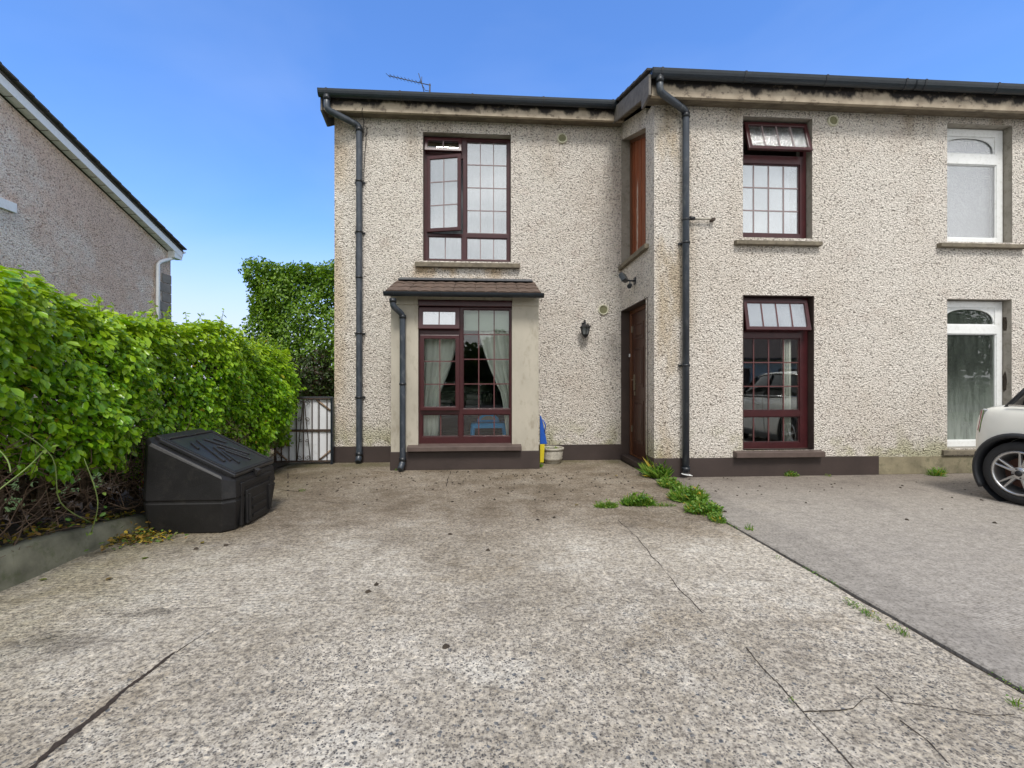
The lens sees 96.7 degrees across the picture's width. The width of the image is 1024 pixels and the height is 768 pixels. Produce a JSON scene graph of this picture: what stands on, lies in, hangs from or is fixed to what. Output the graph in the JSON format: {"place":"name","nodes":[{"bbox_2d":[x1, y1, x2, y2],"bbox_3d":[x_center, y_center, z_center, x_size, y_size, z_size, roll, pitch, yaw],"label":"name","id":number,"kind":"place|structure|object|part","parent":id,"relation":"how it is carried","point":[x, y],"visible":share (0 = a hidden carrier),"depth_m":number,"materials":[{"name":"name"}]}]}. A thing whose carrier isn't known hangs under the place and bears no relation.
{"place":"outdoors","nodes":[
{"label":"outdoors","id":0,"kind":"place"},
{"bbox_2d":[266,449,330,472],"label":"path","id":1,"kind":"structure","parent":0,"point":[283,466],"depth_m":6.92,"materials":[{"name":"concrete"}]},
{"bbox_2d":[238,256,333,417],"bbox_3d":[-3.756,-0.585,9.030,2.564,3.570,1.821,0,0,-4],"label":"hedge","id":2,"kind":"object","parent":1,"relation":"on","point":[268,313],"visible":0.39,"depth_m":8.34,"materials":[{"name":"green plant"}]},
{"bbox_2d":[288,346,333,399],"bbox_3d":[-3.305,0.283,7.607,1.128,1.831,0.882,0,0,-4],"label":"shrub","id":3,"kind":"object","parent":1,"relation":"on","point":[324,380],"visible":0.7,"depth_m":7.44,"materials":[{"name":"green plant"}]},
{"bbox_2d":[440,399,451,415],"bbox_3d":[-1.236,0.439,8.463,0.219,0.314,0.350,0,0,-4],"label":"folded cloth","id":4,"kind":"object","parent":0,"point":[445,402],"visible":0.39,"depth_m":8.29,"materials":[{"name":"grey fabric"}]},
{"bbox_2d":[465,394,481,415],"bbox_3d":[-0.707,0.390,8.497,0.312,0.413,0.350,0,0,-4],"label":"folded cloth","id":5,"kind":"object","parent":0,"point":[472,401],"visible":0.64,"depth_m":8.32,"materials":[{"name":"grey fabric"}]},
{"bbox_2d":[268,460,685,511],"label":"path","id":6,"kind":"structure","parent":0,"point":[407,493],"depth_m":5.26,"materials":[{"name":"concrete"}]},
{"bbox_2d":[274,397,333,464],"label":"garden gate","id":7,"kind":"structure","parent":6,"relation":"on","point":[312,433],"depth_m":6.78,"materials":[{"name":"metal"}]},
{"bbox_2d":[540,416,546,461],"bbox_3d":[0.460,0.802,6.655,0.104,0.687,0.068,0,0,-4],"label":"folded plastic toy","id":8,"kind":"object","parent":6,"relation":"on","point":[543,441],"visible":0.94,"depth_m":6.64,"materials":[{"name":"blue plastic"}]},
{"bbox_2d":[544,446,563,463],"bbox_3d":[0.606,1.076,6.896,0.364,0.240,0.364,0,0,-4],"label":"flower pot","id":9,"kind":"object","parent":6,"relation":"on","point":[553,454],"visible":0.89,"depth_m":6.76,"materials":[{"name":"ceramic"}]},
{"bbox_2d":[193,471,997,648],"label":"soil crumbs","id":10,"kind":"object","parent":6,"relation":"on","point":[445,646],"visible":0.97,"depth_m":5.18,"materials":[{"name":"brown soil"}]},
{"bbox_2d":[619,491,657,507],"bbox_3d":[1.246,1.133,4.493,0.418,0.213,0.263,0,0,-4],"label":"weed","id":11,"kind":"object","parent":6,"relation":"on","point":[634,500],"visible":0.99,"depth_m":4.46,"materials":[{"name":"green plant"}]},
{"bbox_2d":[4,386,954,511],"bbox_3d":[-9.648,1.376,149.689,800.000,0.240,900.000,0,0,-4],"label":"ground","id":12,"kind":"structure","parent":0,"point":[16,504],"depth_m":5.63,"materials":[{"name":"brown soil"}]},
{"bbox_2d":[0,61,186,441],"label":"house","id":13,"kind":"structure","parent":12,"relation":"on","point":[79,219],"depth_m":10.13,"materials":[{"name":"grey concrete"}]},
{"bbox_2d":[0,462,289,545],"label":"flower bed","id":14,"kind":"object","parent":12,"relation":"on","point":[11,529],"visible":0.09,"depth_m":4.08,"materials":[{"name":"soil"}]},
{"bbox_2d":[0,509,135,546],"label":"leaf litter","id":15,"kind":"object","parent":14,"relation":"on","point":[36,532],"visible":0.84,"depth_m":3.13,"materials":[{"name":"brown plant"}]},
{"bbox_2d":[0,265,306,557],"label":"hedge","id":16,"kind":"object","parent":14,"relation":"on","point":[119,400],"visible":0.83,"depth_m":3.47,"materials":[{"name":"green plant"}]},
{"bbox_2d":[317,67,916,476],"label":"house","id":17,"kind":"structure","parent":12,"relation":"on","point":[673,358],"depth_m":6.36,"materials":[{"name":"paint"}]},
{"bbox_2d":[386,73,430,91],"bbox_3d":[-2.136,-5.817,9.405,0.906,1.153,0.272,0,0,-14],"label":"tv aerial","id":18,"kind":"object","parent":17,"relation":"attached to","point":[420,81],"visible":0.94,"depth_m":9.44,"materials":[{"name":"grey metal"}]},
{"bbox_2d":[423,314,454,435],"bbox_3d":[-1.032,-0.101,6.582,0.614,1.811,0.051,0,0,-4],"label":"curtain","id":19,"kind":"object","parent":17,"relation":"hanging from","point":[431,376],"visible":0.51,"depth_m":6.57,"materials":[{"name":"white fabric"}]},
{"bbox_2d":[407,307,521,451],"bbox_3d":[-0.659,-0.079,6.382,1.577,2.012,0.230,0,0,-4],"label":"window","id":20,"kind":"structure","parent":17,"relation":"in","point":[461,442],"depth_m":6.40,"materials":[{"name":"brown glass"}]},
{"bbox_2d":[427,150,505,259],"bbox_3d":[-0.720,-2.812,7.461,1.555,2.030,0.055,0,0,-4],"label":"curtain","id":21,"kind":"object","parent":17,"relation":"hanging from","point":[437,248],"visible":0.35,"depth_m":7.46,"materials":[{"name":"white fabric"}]},
{"bbox_2d":[415,136,519,268],"bbox_3d":[-0.685,-2.834,7.103,1.607,2.085,0.265,0,0,-4],"label":"window","id":22,"kind":"structure","parent":17,"relation":"in","point":[433,153],"depth_m":7.13,"materials":[{"name":"brown wood"}]},
{"bbox_2d":[439,391,504,435],"bbox_3d":[-0.636,0.576,8.627,2.480,0.860,0.900,0,0,-4],"label":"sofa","id":23,"kind":"object","parent":17,"relation":"in","point":[449,425],"depth_m":8.79,"materials":[{"name":"fabric"}]},
{"bbox_2d":[452,310,508,330],"bbox_3d":[-0.445,-0.919,6.573,0.847,0.300,0.004,0,0,-4],"label":"roller blind","id":24,"kind":"object","parent":17,"relation":"attached to","point":[486,320],"visible":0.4,"depth_m":6.58,"materials":[{"name":"white fabric"}]},
{"bbox_2d":[470,415,505,434],"bbox_3d":[-0.355,0.735,6.887,0.576,0.546,0.316,0,0,-4],"label":"childs chair","id":25,"kind":"object","parent":17,"relation":"in","point":[486,421],"visible":0.74,"depth_m":6.76,"materials":[{"name":"blue plastic"}]},
{"bbox_2d":[479,331,508,434],"bbox_3d":[-0.223,-0.101,6.634,0.578,1.812,0.051,0,0,-4],"label":"curtain","id":26,"kind":"object","parent":17,"relation":"hanging from","point":[501,352],"visible":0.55,"depth_m":6.64,"materials":[{"name":"white fabric"}]},
{"bbox_2d":[579,320,590,337],"bbox_3d":[1.131,-0.852,7.048,0.170,0.304,0.218,0,0,-4],"label":"wall lantern","id":27,"kind":"object","parent":17,"relation":"attached to","point":[584,327],"depth_m":7.00,"materials":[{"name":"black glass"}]},
{"bbox_2d":[618,272,635,288],"bbox_3d":[1.641,-1.469,6.495,0.269,0.223,0.191,0,0,-4],"label":"floodlight","id":28,"kind":"object","parent":17,"relation":"attached to","point":[623,277],"visible":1,"depth_m":6.46,"materials":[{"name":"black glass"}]},
{"bbox_2d":[618,133,648,270],"bbox_3d":[1.839,-2.823,6.605,0.255,2.063,1.193,0,0,-4],"label":"boarded window","id":29,"kind":"structure","parent":17,"relation":"in","point":[638,245],"depth_m":6.87,"materials":[{"name":"brown wood"}]},
{"bbox_2d":[630,304,646,460],"bbox_3d":[1.912,-0.016,6.625,0.107,2.255,1.149,0,0,-4],"label":"door","id":30,"kind":"structure","parent":17,"relation":"in","point":[637,316],"depth_m":6.84,"materials":[{"name":"brown wood"}]},
{"bbox_2d":[743,165,788,233],"bbox_3d":[3.328,-2.487,6.179,0.910,1.129,0.004,0,0,-4],"label":"roller blind","id":31,"kind":"object","parent":17,"relation":"attached to","point":[760,203],"visible":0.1,"depth_m":6.18,"materials":[{"name":"white fabric"}]},
{"bbox_2d":[734,121,822,246],"bbox_3d":[3.442,-2.629,5.976,1.154,1.671,0.245,0,0,-4],"label":"window","id":32,"kind":"structure","parent":17,"relation":"in","point":[787,174],"depth_m":6.02,"materials":[{"name":"brown glass"}]},
{"bbox_2d":[733,297,824,457],"bbox_3d":[3.447,-0.100,5.967,1.186,2.090,0.265,0,0,-4],"label":"window","id":33,"kind":"structure","parent":17,"relation":"in","point":[767,318],"depth_m":6.02,"materials":[{"name":"brown glass"}]},
{"bbox_2d":[781,339,790,440],"bbox_3d":[3.735,-0.099,6.195,0.120,1.907,0.055,0,0,-4],"label":"curtain","id":34,"kind":"object","parent":17,"relation":"hanging from","point":[787,390],"visible":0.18,"depth_m":6.18,"materials":[{"name":"white fabric"}]},
{"bbox_2d":[636,456,673,478],"bbox_3d":[1.847,1.083,5.904,0.512,0.399,0.536,0,0,20],"label":"weed","id":35,"kind":"object","parent":12,"relation":"on","point":[647,470],"visible":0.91,"depth_m":5.78,"materials":[{"name":"green plant"}]},
{"bbox_2d":[663,480,709,503],"bbox_3d":[1.810,1.131,4.693,0.464,0.290,0.441,0,0,-4],"label":"weed","id":36,"kind":"object","parent":12,"relation":"on","point":[682,493],"visible":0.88,"depth_m":4.62,"materials":[{"name":"green plant"}]},
{"bbox_2d":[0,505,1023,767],"bbox_3d":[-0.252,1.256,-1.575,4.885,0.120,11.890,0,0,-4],"label":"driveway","id":37,"kind":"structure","parent":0,"point":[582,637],"depth_m":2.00,"materials":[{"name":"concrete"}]},
{"bbox_2d":[0,514,148,591],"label":"kerb","id":38,"kind":"structure","parent":37,"relation":"on","point":[44,553],"depth_m":2.98,"materials":[{"name":"grey concrete"}]},
{"bbox_2d":[29,652,174,767],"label":"crack","id":39,"kind":"object","parent":37,"relation":"on","point":[72,732],"visible":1,"depth_m":1.61,"materials":[{"name":"black concrete"}]},
{"bbox_2d":[84,511,188,551],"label":"fallen leaves","id":40,"kind":"object","parent":37,"relation":"on","point":[141,536],"visible":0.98,"depth_m":3.46,"materials":[{"name":"yellow plant"}]},
{"bbox_2d":[143,428,274,533],"bbox_3d":[-2.601,0.807,4.016,0.755,0.778,0.840,0,0,-4],"label":"coal bunker","id":41,"kind":"object","parent":37,"relation":"on","point":[200,480],"visible":1,"depth_m":3.64,"materials":[{"name":"black plastic"}]},
{"bbox_2d":[594,499,618,508],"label":"weed","id":42,"kind":"object","parent":37,"relation":"on","point":[608,505],"visible":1,"depth_m":4.40,"materials":[{"name":"green plant"}]},
{"bbox_2d":[618,520,701,611],"bbox_3d":[0.971,1.194,3.188,0.038,0.001,1.630,0,0,-2],"label":"crack","id":43,"kind":"object","parent":37,"relation":"on","point":[659,563],"visible":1,"depth_m":3.03,"materials":[{"name":"grey concrete"}]},
{"bbox_2d":[653,501,675,506],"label":"weed","id":44,"kind":"object","parent":37,"relation":"on","point":[660,505],"visible":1,"depth_m":4.46,"materials":[{"name":"green plant"}]},
{"bbox_2d":[683,496,723,516],"bbox_3d":[1.790,1.139,4.255,0.370,0.160,0.377,0,0,27],"label":"weed","id":45,"kind":"object","parent":37,"relation":"on","point":[693,507],"visible":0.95,"depth_m":4.21,"materials":[{"name":"green plant"}]},
{"bbox_2d":[706,511,726,523],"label":"weed","id":46,"kind":"object","parent":37,"relation":"on","point":[715,517],"visible":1,"depth_m":3.96,"materials":[{"name":"green plant"}]},
{"bbox_2d":[745,647,853,767],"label":"crack","id":47,"kind":"object","parent":37,"relation":"on","point":[802,711],"visible":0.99,"depth_m":1.67,"materials":[{"name":"concrete"}]},
{"bbox_2d":[843,596,872,613],"bbox_3d":[1.840,1.180,2.430,0.067,0.033,0.190,0,0,-4],"label":"weed","id":48,"kind":"object","parent":37,"relation":"on","point":[849,603],"visible":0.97,"depth_m":2.43,"materials":[{"name":"green plant"}]},
{"bbox_2d":[862,609,880,621],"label":"weed","id":49,"kind":"object","parent":37,"relation":"on","point":[870,614],"visible":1,"depth_m":2.33,"materials":[{"name":"green plant"}]},
{"bbox_2d":[727,524,1023,693],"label":"joint filling","id":50,"kind":"object","parent":37,"relation":"in","point":[914,631],"depth_m":2.15,"materials":[{"name":"soil"}]},
{"bbox_2d":[728,523,1023,694],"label":"moss","id":51,"kind":"object","parent":50,"relation":"on","point":[838,587],"visible":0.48,"depth_m":1.89,"materials":[{"name":"green plant"}]},
{"bbox_2d":[886,623,909,636],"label":"weed","id":52,"kind":"object","parent":37,"relation":"on","point":[894,625],"visible":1,"depth_m":2.20,"materials":[{"name":"green plant"}]},
{"bbox_2d":[803,698,1012,715],"bbox_3d":[1.441,1.194,1.687,0.760,0.001,0.084,0,0,2],"label":"crack","id":53,"kind":"object","parent":37,"relation":"on","point":[890,700],"visible":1,"depth_m":1.66,"materials":[{"name":"concrete"}]},
{"bbox_2d":[900,720,951,766],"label":"crack","id":54,"kind":"object","parent":37,"relation":"on","point":[925,738],"visible":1,"depth_m":1.53,"materials":[{"name":"concrete"}]},
{"bbox_2d":[1004,694,1023,709],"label":"weed","id":55,"kind":"object","parent":37,"relation":"on","point":[1013,702],"visible":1,"depth_m":1.69,"materials":[{"name":"green plant"}]},
{"bbox_2d":[0,0,1023,378],"label":"sky","id":56,"kind":"structure","parent":0,"point":[208,112],"materials":[{"name":"blue"}]},
{"bbox_2d":[652,473,1023,692],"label":"driveway","id":57,"kind":"structure","parent":0,"point":[950,577],"depth_m":3.41,"materials":[{"name":"concrete"}]},
{"bbox_2d":[656,475,684,489],"bbox_3d":[1.837,1.140,5.317,0.300,0.166,0.455,0,0,-4],"label":"weed","id":58,"kind":"object","parent":57,"relation":"on","point":[667,482],"visible":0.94,"depth_m":5.26,"materials":[{"name":"green plant"}]},
{"bbox_2d":[743,523,753,530],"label":"weed","id":59,"kind":"object","parent":57,"relation":"on","point":[748,528],"visible":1,"depth_m":3.73,"materials":[{"name":"green plant"}]},
{"bbox_2d":[785,471,799,476],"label":"weed","id":60,"kind":"object","parent":57,"relation":"on","point":[792,474],"visible":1,"depth_m":5.88,"materials":[{"name":"green plant"}]},
{"bbox_2d":[925,466,946,476],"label":"weed","id":61,"kind":"object","parent":57,"relation":"on","point":[937,473],"visible":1,"depth_m":5.92,"materials":[{"name":"green plant"}]},
{"bbox_2d":[878,79,1023,473],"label":"house","id":62,"kind":"structure","parent":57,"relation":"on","point":[950,259],"depth_m":6.07,"materials":[{"name":"paint"}]},
{"bbox_2d":[941,301,1001,454],"bbox_3d":[6.324,-0.091,6.180,1.203,2.079,0.210,0,0,-4],"label":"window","id":63,"kind":"structure","parent":62,"relation":"in","point":[974,328],"depth_m":6.24,"materials":[{"name":"white plastic"}]},
{"bbox_2d":[937,128,1023,249],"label":"window","id":64,"kind":"structure","parent":62,"relation":"in","point":[974,157],"depth_m":6.24,"materials":[{"name":"white plastic"}]},
{"bbox_2d":[972,388,1023,504],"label":"car","id":65,"kind":"object","parent":57,"relation":"on","point":[998,466],"visible":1,"depth_m":4.63,"materials":[{"name":"beige paint"}]},
{"bbox_3d":[5.994,0.022,3.663,1.550,0.479,2.460,0,0,-12],"label":"window glass","id":66,"kind":"part","parent":65,"relation":"part of","materials":[{"name":"black glass"}]}
]}

